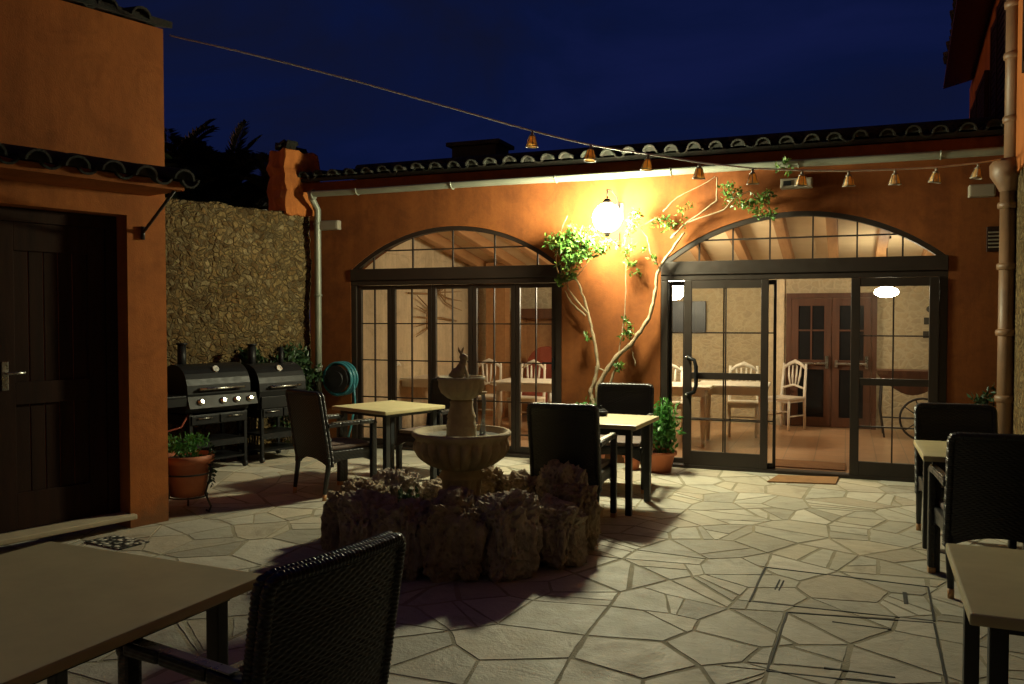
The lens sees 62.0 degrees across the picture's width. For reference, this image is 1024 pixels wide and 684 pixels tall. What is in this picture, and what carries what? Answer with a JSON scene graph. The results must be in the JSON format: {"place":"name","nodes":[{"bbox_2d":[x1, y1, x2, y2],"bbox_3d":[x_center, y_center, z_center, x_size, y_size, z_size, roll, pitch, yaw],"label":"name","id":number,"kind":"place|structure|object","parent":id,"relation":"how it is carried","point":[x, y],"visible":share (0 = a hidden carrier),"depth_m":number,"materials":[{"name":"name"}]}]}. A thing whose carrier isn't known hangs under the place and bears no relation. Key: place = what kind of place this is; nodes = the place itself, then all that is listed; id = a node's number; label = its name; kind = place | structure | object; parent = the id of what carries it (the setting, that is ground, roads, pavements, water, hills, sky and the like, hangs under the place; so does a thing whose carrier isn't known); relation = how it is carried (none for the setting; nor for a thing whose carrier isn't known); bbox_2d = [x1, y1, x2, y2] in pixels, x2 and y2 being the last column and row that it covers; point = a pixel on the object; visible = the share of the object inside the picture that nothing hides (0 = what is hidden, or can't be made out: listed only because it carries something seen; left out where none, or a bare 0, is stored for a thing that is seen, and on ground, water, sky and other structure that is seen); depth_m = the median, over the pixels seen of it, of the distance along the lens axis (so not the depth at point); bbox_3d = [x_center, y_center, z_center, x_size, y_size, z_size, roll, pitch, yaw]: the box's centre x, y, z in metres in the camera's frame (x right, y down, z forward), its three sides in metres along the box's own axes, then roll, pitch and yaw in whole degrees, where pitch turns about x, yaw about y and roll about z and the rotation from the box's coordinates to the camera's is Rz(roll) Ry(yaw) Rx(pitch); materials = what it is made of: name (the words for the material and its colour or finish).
{"place":"outdoors","nodes":[
{"label":"outdoors","id":0,"kind":"place"},
{"bbox_2d":[368,468,422,500],"bbox_3d":[-0.908,1.199,6.566,0.393,0.466,0.424,1,2,40],"label":"plant","id":1,"kind":"object","parent":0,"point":[405,480],"visible":0.44,"depth_m":6.46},
{"bbox_2d":[0,449,1023,683],"bbox_3d":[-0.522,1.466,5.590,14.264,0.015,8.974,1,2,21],"label":"paving","id":2,"kind":"structure","parent":0,"point":[567,613],"depth_m":5.07,"materials":[{"name":"stone"}]},
{"bbox_2d":[0,0,199,545],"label":"orange annexe","id":3,"kind":"structure","parent":2,"relation":"on","point":[89,180],"depth_m":6.29,"materials":[{"name":"paint"}]},
{"bbox_2d":[0,221,107,532],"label":"door","id":4,"kind":"structure","parent":3,"relation":"in","point":[81,491],"depth_m":6.23,"materials":[{"name":"brown wood"}]},
{"bbox_2d":[83,535,149,549],"bbox_3d":[-2.849,1.438,6.130,0.416,0.008,0.238,1,2,30],"label":"drain mat","id":5,"kind":"object","parent":2,"relation":"on","point":[118,542],"visible":1,"depth_m":6.10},
{"bbox_2d":[0,541,260,683],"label":"square table","id":6,"kind":"object","parent":2,"relation":"on","point":[64,608],"visible":0.88,"depth_m":2.66,"materials":[{"name":"beige wood"}]},
{"bbox_2d":[168,432,216,512],"bbox_3d":[-2.717,1.083,7.105,0.435,0.666,0.451,1,2,41],"label":"potted plant","id":7,"kind":"object","parent":2,"relation":"on","point":[189,469],"visible":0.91,"depth_m":6.99,"materials":[{"name":"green plant"}]},
{"bbox_2d":[164,118,242,203],"bbox_3d":[-4.806,-0.958,11.989,2.090,4.479,2.141,1,2,21],"label":"palm tree","id":8,"kind":"object","parent":2,"relation":"on","point":[181,158],"visible":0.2,"depth_m":11.54,"materials":[{"name":"green plant"}]},
{"bbox_2d":[167,343,257,465],"bbox_3d":[-3.369,0.687,8.948,0.639,1.348,1.232,1,2,38],"label":"barbecue grill","id":9,"kind":"object","parent":2,"relation":"on","point":[207,394],"visible":0.84,"depth_m":8.96,"materials":[{"name":"black metal"}]},
{"bbox_2d":[165,119,267,207],"bbox_3d":[-4.032,-0.946,12.282,1.868,4.437,2.027,2,2,42],"label":"palm tree","id":10,"kind":"object","parent":2,"relation":"on","point":[238,160],"visible":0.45,"depth_m":11.78,"materials":[{"name":"green plant"}]},
{"bbox_2d":[165,198,311,452],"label":"boundary wall","id":11,"kind":"structure","parent":2,"relation":"on","point":[237,278],"depth_m":9.99,"materials":[{"name":"stone"}]},
{"bbox_2d":[266,139,319,216],"bbox_3d":[-2.789,-2.055,10.827,0.464,0.966,0.588,1,2,38],"label":"chimney","id":12,"kind":"object","parent":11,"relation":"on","point":[289,160],"visible":0.7,"depth_m":10.63,"materials":[{"name":"orange paint"}]},
{"bbox_2d":[238,347,268,455],"bbox_3d":[-3.068,0.676,10.061,0.413,1.312,0.451,1,2,18],"label":"shrub","id":13,"kind":"object","parent":2,"relation":"on","point":[243,357],"visible":0.33,"depth_m":10.03,"materials":[{"name":"green plant"}]},
{"bbox_2d":[116,531,405,683],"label":"rattan chair","id":14,"kind":"object","parent":2,"relation":"on","point":[328,617],"visible":0.98,"depth_m":2.35,"materials":[{"name":"wicker"}]},
{"bbox_2d":[237,344,305,462],"bbox_3d":[-2.767,0.678,9.776,0.579,1.318,0.633,1,2,38],"label":"barbecue grill","id":15,"kind":"object","parent":2,"relation":"on","point":[271,384],"visible":0.67,"depth_m":9.60,"materials":[{"name":"black metal"}]},
{"bbox_2d":[266,341,314,449],"bbox_3d":[-2.744,0.656,10.417,0.484,1.332,0.784,1,2,38],"label":"shrub","id":16,"kind":"object","parent":2,"relation":"on","point":[300,355],"visible":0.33,"depth_m":10.44,"materials":[{"name":"green plant"}]},
{"bbox_2d":[296,358,323,391],"bbox_3d":[-2.594,0.756,10.627,0.514,1.121,0.559,0,2,9],"label":"shrub","id":17,"kind":"object","parent":2,"relation":"on","point":[317,375],"visible":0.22,"depth_m":10.61,"materials":[{"name":"green plant"}]},
{"bbox_2d":[285,388,376,500],"bbox_3d":[-1.671,0.910,7.848,0.588,0.973,0.669,2,2,45],"label":"rattan chair","id":18,"kind":"object","parent":2,"relation":"on","point":[310,425],"visible":1,"depth_m":7.67,"materials":[{"name":"black"}]},
{"bbox_2d":[320,490,344,550],"bbox_3d":[-1.102,1.233,5.882,0.447,0.437,0.420,0,2,-14],"label":"rock","id":19,"kind":"object","parent":2,"relation":"on","point":[329,537],"visible":0.25,"depth_m":5.77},
{"bbox_2d":[337,477,391,494],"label":"rock","id":20,"kind":"object","parent":2,"relation":"on","point":[355,484],"visible":0.27,"depth_m":6.17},
{"bbox_2d":[336,488,397,547],"bbox_3d":[-0.939,1.215,5.603,0.428,0.488,0.436,-1,2,-38],"label":"rock","id":21,"kind":"object","parent":2,"relation":"on","point":[356,507],"visible":0.45,"depth_m":5.50,"materials":[{"name":"stone"}]},
{"bbox_2d":[332,400,444,481],"bbox_3d":[-1.220,1.003,8.432,0.800,0.749,0.780,1,2,41],"label":"square table","id":22,"kind":"object","parent":2,"relation":"on","point":[388,411],"visible":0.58,"depth_m":8.33,"materials":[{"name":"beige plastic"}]},
{"bbox_2d":[369,497,429,579],"bbox_3d":[-0.683,1.227,5.434,0.455,0.475,0.425,1,2,28],"label":"rock","id":23,"kind":"object","parent":2,"relation":"on","point":[403,517],"visible":0.52,"depth_m":5.25,"materials":[{"name":"stone"}]},
{"bbox_2d":[420,478,441,501],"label":"rock","id":24,"kind":"object","parent":2,"relation":"on","point":[429,489],"visible":0.22,"depth_m":6.65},
{"bbox_2d":[396,378,472,477],"bbox_3d":[-0.790,0.880,8.889,0.588,0.973,0.669,1,2,34],"label":"rattan chair","id":25,"kind":"object","parent":2,"relation":"on","point":[437,397],"visible":0.21,"depth_m":8.79,"materials":[{"name":"wicker"}]},
{"bbox_2d":[416,486,488,582],"bbox_3d":[-0.358,1.190,5.350,0.452,0.554,0.458,0,2,2],"label":"rock","id":26,"kind":"object","parent":2,"relation":"on","point":[452,531],"visible":0.96,"depth_m":5.17,"materials":[{"name":"stone"}]},
{"bbox_2d":[481,465,503,495],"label":"rock","id":27,"kind":"object","parent":2,"relation":"on","point":[491,481],"visible":0.27,"depth_m":6.62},
{"bbox_2d":[475,488,542,583],"bbox_3d":[-0.026,1.190,5.408,0.468,0.550,0.459,-1,2,-25],"label":"rock","id":28,"kind":"object","parent":2,"relation":"on","point":[513,545],"visible":0.9,"depth_m":5.23,"materials":[{"name":"stone"}]},
{"bbox_2d":[500,469,537,494],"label":"rock","id":29,"kind":"object","parent":2,"relation":"on","point":[521,479],"visible":0.25,"depth_m":6.55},
{"bbox_2d":[535,459,588,500],"bbox_3d":[0.371,1.160,6.301,0.391,0.558,0.491,-1,2,-18],"label":"rock","id":30,"kind":"object","parent":2,"relation":"on","point":[555,471],"visible":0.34,"depth_m":6.18,"materials":[{"name":"stone"}]},
{"bbox_2d":[539,493,588,568],"bbox_3d":[0.277,1.242,5.625,0.426,0.434,0.468,1,2,36],"label":"rock","id":31,"kind":"object","parent":2,"relation":"on","point":[563,525],"visible":0.69,"depth_m":5.47,"materials":[{"name":"stone"}]},
{"bbox_2d":[527,402,616,517],"bbox_3d":[0.475,0.943,6.722,0.588,0.973,0.669,1,2,20],"label":"rattan chair","id":32,"kind":"object","parent":2,"relation":"on","point":[563,433],"visible":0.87,"depth_m":6.46,"materials":[{"name":"wicker"}]},
{"bbox_2d":[549,482,601,550],"bbox_3d":[0.428,1.210,5.929,0.407,0.480,0.448,0,2,10],"label":"rock","id":33,"kind":"object","parent":2,"relation":"on","point":[583,496],"visible":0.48,"depth_m":5.79,"materials":[{"name":"stone"}]},
{"bbox_2d":[575,397,604,457],"bbox_3d":[0.840,0.971,9.257,0.472,0.767,0.511,-1,2,-39],"label":"potted plant","id":34,"kind":"object","parent":2,"relation":"on","point":[602,456],"visible":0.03,"depth_m":9.24,"materials":[{"name":"green plant"}]},
{"bbox_2d":[541,157,793,403],"bbox_3d":[1.573,-0.386,9.007,2.670,2.944,0.477,1,2,21],"label":"climbing vine","id":35,"kind":"object","parent":34,"relation":"in","point":[566,242],"visible":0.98,"depth_m":9.19,"materials":[{"name":"green plant"}]},
{"bbox_2d":[596,382,653,493],"bbox_3d":[1.042,0.901,8.178,0.588,0.973,0.669,1,2,18],"label":"rattan chair","id":36,"kind":"object","parent":2,"relation":"on","point":[627,398],"visible":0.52,"depth_m":8.36,"materials":[{"name":"wicker"}]},
{"bbox_2d":[599,414,658,515],"bbox_3d":[0.785,1.034,7.353,0.800,0.749,0.760,1,2,24],"label":"square table","id":37,"kind":"object","parent":2,"relation":"on","point":[628,425],"visible":0.5,"depth_m":7.06,"materials":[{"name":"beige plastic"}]},
{"bbox_2d":[298,117,1003,482],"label":"restaurant building","id":38,"kind":"structure","parent":2,"relation":"on","point":[474,229],"depth_m":9.61,"materials":[{"name":"orange paint"}]},
{"bbox_2d":[319,220,340,230],"bbox_3d":[-2.299,-1.467,10.710,0.296,0.116,0.094,1,2,21],"label":"emergency light","id":39,"kind":"object","parent":38,"relation":"attached to","point":[330,225],"visible":1,"depth_m":10.66,"materials":[{"name":"plastic"}]},
{"bbox_2d":[322,361,358,436],"bbox_3d":[-2.139,0.769,10.633,0.440,1.058,0.237,1,2,21],"label":"hose reel","id":40,"kind":"object","parent":38,"relation":"attached to","point":[337,379],"visible":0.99,"depth_m":10.54,"materials":[{"name":"black plastic"}]},
{"bbox_2d":[358,286,391,443],"bbox_3d":[-1.708,0.287,10.639,0.474,1.975,0.045,1,2,21],"label":"folding door","id":41,"kind":"structure","parent":38,"relation":"in","point":[361,396],"depth_m":10.63,"materials":[{"name":"brown metal"}]},
{"bbox_2d":[391,285,431,445],"bbox_3d":[-1.224,0.292,10.449,0.553,1.975,0.045,1,2,21],"label":"folding door","id":42,"kind":"structure","parent":38,"relation":"in","point":[394,288],"depth_m":10.45,"materials":[{"name":"brown metal"}]},
{"bbox_2d":[408,284,461,310],"bbox_3d":[-1.164,-0.785,12.928,0.071,0.608,1.664,1,2,24],"label":"hay fork","id":43,"kind":"object","parent":38,"relation":"attached to","point":[439,291],"visible":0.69,"depth_m":13.20,"materials":[{"name":"brown wood"}]},
{"bbox_2d":[416,295,456,336],"bbox_3d":[-1.160,-0.394,12.945,0.068,0.608,1.495,1,2,19],"label":"hay fork","id":44,"kind":"object","parent":38,"relation":"attached to","point":[426,311],"visible":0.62,"depth_m":12.65,"materials":[{"name":"brown wood"}]},
{"bbox_2d":[432,284,472,378],"bbox_3d":[-0.714,0.298,10.249,0.531,1.975,0.045,1,2,21],"label":"folding door","id":45,"kind":"structure","parent":38,"relation":"in","point":[458,286],"depth_m":10.23,"materials":[{"name":"brown metal"}]},
{"bbox_2d":[350,226,561,454],"bbox_3d":[-0.711,-0.029,10.235,2.774,2.710,0.135,1,2,21],"label":"arch window","id":46,"kind":"structure","parent":38,"relation":"in","point":[359,276],"depth_m":10.15,"materials":[{"name":"brown metal"}]},
{"bbox_2d":[446,138,513,157],"bbox_3d":[-0.431,-2.483,11.638,0.780,0.435,0.570,1,2,21],"label":"roof vent","id":47,"kind":"object","parent":38,"relation":"on","point":[479,147],"visible":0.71,"depth_m":11.42,"materials":[{"name":"tile"}]},
{"bbox_2d":[473,284,515,452],"bbox_3d":[-0.209,0.304,10.050,0.542,1.975,0.045,1,2,21],"label":"folding door","id":48,"kind":"structure","parent":38,"relation":"in","point":[475,286],"depth_m":10.00,"materials":[{"name":"brown metal"}]},
{"bbox_2d":[516,283,555,452],"bbox_3d":[0.265,0.310,9.825,0.494,1.975,0.116,1,2,21],"label":"folding door","id":49,"kind":"structure","parent":38,"relation":"in","point":[519,449],"depth_m":9.87,"materials":[{"name":"brown metal"}]},
{"bbox_2d":[593,189,623,246],"bbox_3d":[1.065,-1.330,9.071,0.300,0.585,0.688,1,2,21],"label":"wall lantern","id":50,"kind":"object","parent":38,"relation":"attached to","point":[608,216],"depth_m":8.80,"materials":[{"name":"white"}]},
{"bbox_2d":[673,286,682,299],"bbox_3d":[2.078,-1.043,11.096,0.400,1.002,0.400,1,2,21],"label":"pendant lamp","id":51,"kind":"object","parent":38,"relation":"hanging from","point":[677,292],"visible":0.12,"depth_m":10.94,"materials":[{"name":"white"}]},
{"bbox_2d":[672,301,705,331],"bbox_3d":[2.653,-0.392,13.180,0.690,0.478,0.065,1,2,21],"label":"wall screen","id":52,"kind":"object","parent":38,"relation":"attached to","point":[698,316],"depth_m":13.09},
{"bbox_2d":[684,279,768,469],"bbox_3d":[2.245,0.337,8.974,0.867,1.979,0.143,1,2,21],"label":"sliding door","id":53,"kind":"structure","parent":38,"relation":"in","point":[691,457],"depth_m":9.00,"materials":[{"name":"brown metal"}]},
{"bbox_2d":[780,177,812,189],"bbox_3d":[2.894,-1.613,8.658,0.315,0.103,0.103,1,2,21],"label":"emergency light","id":54,"kind":"object","parent":38,"relation":"attached to","point":[788,183],"visible":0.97,"depth_m":8.64,"materials":[{"name":"plastic"}]},
{"bbox_2d":[661,211,948,474],"bbox_3d":[2.935,0.012,8.803,2.789,2.710,0.135,1,2,21],"label":"arch window","id":55,"kind":"structure","parent":38,"relation":"in","point":[936,265],"depth_m":8.70,"materials":[{"name":"brown metal"}]},
{"bbox_2d":[785,293,876,429],"bbox_3d":[4.642,0.269,12.412,1.242,1.966,0.136,1,2,21],"label":"double door","id":56,"kind":"structure","parent":38,"relation":"attached to","point":[814,321],"depth_m":12.42,"materials":[{"name":"brown wood"}]},
{"bbox_2d":[790,298,831,426],"bbox_3d":[4.387,0.300,12.497,0.556,1.883,0.105,1,2,21],"label":"door leaf","id":57,"kind":"structure","parent":56,"relation":"in","point":[811,318],"depth_m":12.51,"materials":[{"name":"brown wood"}]},
{"bbox_2d":[831,298,871,428],"bbox_3d":[4.899,0.306,12.296,0.527,1.883,0.105,1,2,21],"label":"door leaf","id":58,"kind":"structure","parent":56,"relation":"in","point":[841,307],"depth_m":12.34,"materials":[{"name":"brown wood"}]},
{"bbox_2d":[874,236,898,296],"bbox_3d":[4.875,-0.977,11.072,0.300,0.791,0.300,1,2,21],"label":"pendant lamp","id":59,"kind":"object","parent":38,"relation":"hanging from","point":[885,291],"visible":0.74,"depth_m":10.99,"materials":[{"name":"white"}]},
{"bbox_2d":[849,277,939,478],"bbox_3d":[3.775,0.353,8.426,0.793,1.979,0.045,1,2,21],"label":"sliding door","id":60,"kind":"structure","parent":38,"relation":"in","point":[863,468],"depth_m":8.44,"materials":[{"name":"brown metal"}]},
{"bbox_2d":[968,184,995,197],"bbox_3d":[4.440,-1.428,8.044,0.224,0.114,0.124,1,2,21],"label":"emergency light","id":61,"kind":"object","parent":38,"relation":"attached to","point":[980,190],"visible":0.92,"depth_m":8.00,"materials":[{"name":"plastic"}]},
{"bbox_2d":[986,226,998,251],"bbox_3d":[4.568,-0.974,8.040,0.150,0.236,0.063,1,2,21],"label":"vent grille","id":62,"kind":"object","parent":38,"relation":"attached to","point":[992,238],"visible":0.56,"depth_m":8.03,"materials":[{"name":"grey metal"}]},
{"bbox_2d":[651,397,686,472],"bbox_3d":[1.578,0.948,8.926,0.496,0.832,0.499,0,2,2],"label":"potted plant","id":63,"kind":"object","parent":2,"relation":"on","point":[664,426],"visible":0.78,"depth_m":8.84,"materials":[{"name":"green plant"}]},
{"bbox_2d":[767,475,838,484],"bbox_3d":[2.903,1.370,8.482,0.732,0.012,0.377,0,2,11],"label":"doormat","id":64,"kind":"object","parent":2,"relation":"on","point":[829,480],"visible":1,"depth_m":8.45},
{"bbox_2d":[749,567,935,621],"bbox_3d":[1.942,1.477,5.023,0.984,0.006,0.739,1,2,21],"label":"access cover","id":65,"kind":"object","parent":2,"relation":"on","point":[905,599],"visible":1,"depth_m":4.96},
{"bbox_2d":[766,612,947,683],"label":"access cover","id":66,"kind":"object","parent":2,"relation":"on","point":[843,670],"visible":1,"depth_m":4.09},
{"bbox_2d":[914,440,946,572],"bbox_3d":[3.100,1.085,5.583,0.800,0.749,0.760,1,2,21],"label":"square table","id":67,"kind":"object","parent":2,"relation":"on","point":[931,452],"visible":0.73,"depth_m":5.70,"materials":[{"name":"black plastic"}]},
{"bbox_2d":[913,402,1016,548],"bbox_3d":[3.262,0.958,6.179,0.588,0.973,0.669,1,2,18],"label":"rattan chair","id":68,"kind":"object","parent":2,"relation":"on","point":[937,421],"visible":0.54,"depth_m":6.42,"materials":[{"name":"wicker"}]},
{"bbox_2d":[927,432,1023,598],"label":"rattan chair","id":69,"kind":"object","parent":2,"relation":"on","point":[981,478],"visible":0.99,"depth_m":4.83,"materials":[{"name":"wicker"}]},
{"bbox_2d":[966,384,995,405],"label":"thin plant","id":70,"kind":"object","parent":2,"relation":"on","point":[981,400],"visible":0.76,"depth_m":7.96,"materials":[{"name":"green plant"}]},
{"bbox_2d":[943,0,1023,434],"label":"orange house","id":71,"kind":"structure","parent":2,"relation":"on","point":[976,47],"depth_m":8.98,"materials":[{"name":"paint"}]},
{"bbox_2d":[970,70,989,117],"bbox_3d":[6.172,-2.704,11.257,0.098,1.200,2.167,1,2,25],"label":"window","id":72,"kind":"structure","parent":71,"relation":"in","point":[980,107],"depth_m":10.55,"materials":[{"name":"black glass"}]},
{"bbox_2d":[989,0,1005,135],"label":"window","id":73,"kind":"structure","parent":71,"relation":"in","point":[997,31],"depth_m":8.54,"materials":[{"name":"brown wood"}]},
{"bbox_2d":[989,0,1018,433],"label":"clay drainpipe","id":74,"kind":"object","parent":71,"relation":"attached to","point":[1003,175],"visible":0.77,"depth_m":7.68,"materials":[{"name":"ceramic"}]},
{"bbox_2d":[170,34,1000,171],"bbox_3d":[0.885,-1.938,7.141,7.150,0.917,0.052,0,2,-8],"label":"festoon cable","id":75,"kind":"object","parent":74,"relation":"attached to","point":[561,137],"visible":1,"depth_m":7.09,"materials":[{"name":"rubber"}]},
{"bbox_2d":[525,131,537,147],"bbox_3d":[0.167,-1.681,7.064,0.111,0.130,0.111,3,4,21],"label":"string lantern","id":76,"kind":"object","parent":75,"relation":"hanging from","point":[531,142],"visible":1,"depth_m":7.04,"materials":[{"name":"metal"}]},
{"bbox_2d":[583,145,595,162],"bbox_3d":[0.656,-1.582,7.130,0.111,0.130,0.111,5,-5,-2],"label":"string lantern","id":77,"kind":"object","parent":75,"relation":"hanging from","point":[589,157],"visible":1,"depth_m":7.11,"materials":[{"name":"metal"}]},
{"bbox_2d":[640,155,652,170],"bbox_3d":[1.147,-1.520,7.213,0.111,0.130,0.111,5,3,-24],"label":"string lantern","id":78,"kind":"object","parent":75,"relation":"hanging from","point":[646,165],"visible":1,"depth_m":7.19,"materials":[{"name":"plastic"}]},
{"bbox_2d":[692,164,704,179],"bbox_3d":[1.601,-1.460,7.282,0.111,0.130,0.111,7,7,42],"label":"string lantern","id":79,"kind":"object","parent":75,"relation":"hanging from","point":[698,173],"visible":1,"depth_m":7.25,"materials":[{"name":"plastic"}]},
{"bbox_2d":[746,169,758,184],"bbox_3d":[2.078,-1.427,7.350,0.111,0.130,0.111,-1,7,20],"label":"string lantern","id":80,"kind":"object","parent":75,"relation":"hanging from","point":[752,179],"visible":1,"depth_m":7.32,"materials":[{"name":"plastic"}]},
{"bbox_2d":[795,171,807,186],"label":"string lantern","id":81,"kind":"object","parent":75,"relation":"hanging from","point":[801,181],"visible":1,"depth_m":7.39,"materials":[{"name":"plastic"}]},
{"bbox_2d":[842,171,855,186],"bbox_3d":[2.957,-1.431,7.473,0.111,0.130,0.111,-7,9,-25],"label":"string lantern","id":82,"kind":"object","parent":75,"relation":"hanging from","point":[848,181],"visible":1,"depth_m":7.45,"materials":[{"name":"plastic"}]},
{"bbox_2d":[888,170,901,184],"bbox_3d":[3.388,-1.455,7.529,0.111,0.130,0.111,4,9,41],"label":"string lantern","id":83,"kind":"object","parent":75,"relation":"hanging from","point":[895,179],"visible":1,"depth_m":7.50,"materials":[{"name":"plastic"}]},
{"bbox_2d":[928,168,940,182],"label":"string lantern","id":84,"kind":"object","parent":75,"relation":"hanging from","point":[935,177],"visible":1,"depth_m":7.56,"materials":[{"name":"plastic"}]},
{"bbox_2d":[970,164,982,179],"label":"string lantern","id":85,"kind":"object","parent":75,"relation":"hanging from","point":[977,173],"visible":1,"depth_m":7.61,"materials":[{"name":"plastic"}]},
{"bbox_2d":[1022,0,1023,72],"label":"window","id":86,"kind":"structure","parent":71,"relation":"in","point":[1023,0],"depth_m":6.51,"materials":[{"name":"black ceramic"}]},
{"bbox_2d":[945,543,1023,683],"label":"square table","id":87,"kind":"object","parent":2,"relation":"on","point":[989,582],"visible":1,"depth_m":2.77,"materials":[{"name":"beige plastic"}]},
{"bbox_3d":[-0.360,1.360,6.092,1.600,0.204,1.600,1,2,21],"label":"planting bed","id":88,"kind":"object","parent":2,"relation":"on","visible":0},
{"bbox_2d":[384,483,419,501],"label":"plant","id":89,"kind":"object","parent":88,"relation":"on","point":[404,495],"visible":0.41,"depth_m":6.27,"materials":[{"name":"green plant"}]},
{"bbox_2d":[411,347,510,496],"bbox_3d":[-0.360,0.741,6.074,0.710,1.411,0.710,1,2,21],"label":"fountain","id":90,"kind":"object","parent":88,"relation":"on","point":[461,448],"visible":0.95,"depth_m":5.94,"materials":[{"name":"stone"}]},
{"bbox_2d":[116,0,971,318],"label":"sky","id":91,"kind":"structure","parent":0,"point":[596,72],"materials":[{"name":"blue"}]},
{"bbox_2d":[622,455,639,470],"bbox_3d":[1.274,1.196,9.079,0.230,0.328,0.212,1,2,21],"label":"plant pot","id":92,"kind":"object","parent":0,"point":[636,463],"visible":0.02,"depth_m":9.01,"materials":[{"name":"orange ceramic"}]},
{"bbox_2d":[377,412,914,471],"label":"floor","id":93,"kind":"structure","parent":0,"point":[822,444],"depth_m":10.96,"materials":[{"name":"tile"}]},
{"bbox_2d":[399,375,444,386],"bbox_3d":[-1.324,0.876,12.381,0.900,0.752,0.800,1,2,18],"label":"white table","id":94,"kind":"object","parent":93,"relation":"on","point":[420,380],"visible":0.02,"depth_m":12.03,"materials":[{"name":"paint"}]},
{"bbox_2d":[478,358,501,424],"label":"white chair","id":95,"kind":"object","parent":93,"relation":"on","point":[489,397],"visible":0.37,"depth_m":12.72,"materials":[{"name":"paint"}]},
{"bbox_2d":[490,378,550,426],"bbox_3d":[0.256,0.899,11.599,0.900,0.752,0.800,1,2,18],"label":"white table","id":96,"kind":"object","parent":93,"relation":"on","point":[528,385],"visible":0.34,"depth_m":11.35,"materials":[{"name":"paint"}]},
{"bbox_2d":[507,359,545,429],"bbox_3d":[0.222,0.757,12.236,0.424,1.001,0.488,1,2,26],"label":"white chair","id":97,"kind":"object","parent":93,"relation":"on","point":[532,398],"visible":0.54,"depth_m":12.30,"materials":[{"name":"paint"}]},
{"bbox_2d":[521,308,551,414],"bbox_3d":[0.513,0.332,13.884,0.845,1.752,0.370,1,2,21],"label":"dresser","id":98,"kind":"object","parent":93,"relation":"on","point":[544,335],"visible":0.3,"depth_m":14.02,"materials":[{"name":"brown wood"}]},
{"bbox_2d":[522,346,551,405],"bbox_3d":[0.539,0.644,13.402,0.680,1.158,1.275,1,2,21],"label":"armchair","id":99,"kind":"object","parent":93,"relation":"on","point":[544,353],"visible":0.17,"depth_m":13.36,"materials":[{"name":"red fabric"}]},
{"bbox_2d":[672,364,682,434],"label":"white chair","id":100,"kind":"object","parent":93,"relation":"on","point":[680,404],"visible":0.15,"depth_m":11.63,"materials":[{"name":"paint"}]},
{"bbox_2d":[672,382,712,446],"bbox_3d":[2.129,0.917,10.970,0.900,0.752,0.800,1,2,18],"label":"white table","id":101,"kind":"object","parent":93,"relation":"on","point":[701,392],"visible":0.45,"depth_m":10.57,"materials":[{"name":"paint"}]},
{"bbox_2d":[698,380,770,445],"bbox_3d":[2.887,0.913,11.102,0.900,0.752,0.800,1,2,18],"label":"white table","id":102,"kind":"object","parent":93,"relation":"on","point":[747,388],"visible":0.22,"depth_m":10.78,"materials":[{"name":"paint"}]},
{"bbox_2d":[727,362,758,437],"bbox_3d":[3.157,0.775,11.620,0.424,1.001,0.488,0,2,16],"label":"white chair","id":103,"kind":"object","parent":93,"relation":"on","point":[742,403],"visible":0.59,"depth_m":11.46,"materials":[{"name":"paint"}]},
{"bbox_2d":[768,359,807,430],"bbox_3d":[3.973,0.755,12.315,0.488,1.001,0.424,-1,2,-39],"label":"white chair","id":104,"kind":"object","parent":93,"relation":"on","point":[781,398],"visible":0.87,"depth_m":12.30,"materials":[{"name":"paint"}]},
{"bbox_2d":[775,459,844,470],"bbox_3d":[3.235,1.336,9.268,0.735,0.012,0.480,1,2,21],"label":"doormat","id":105,"kind":"object","parent":93,"relation":"on","point":[819,465],"visible":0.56,"depth_m":9.25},
{"bbox_2d":[877,369,927,438],"bbox_3d":[5.302,0.828,11.307,0.840,0.904,0.574,1,2,21],"label":"cart","id":106,"kind":"object","parent":93,"relation":"on","point":[906,374],"visible":0.46,"depth_m":11.17,"materials":[{"name":"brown wood"}]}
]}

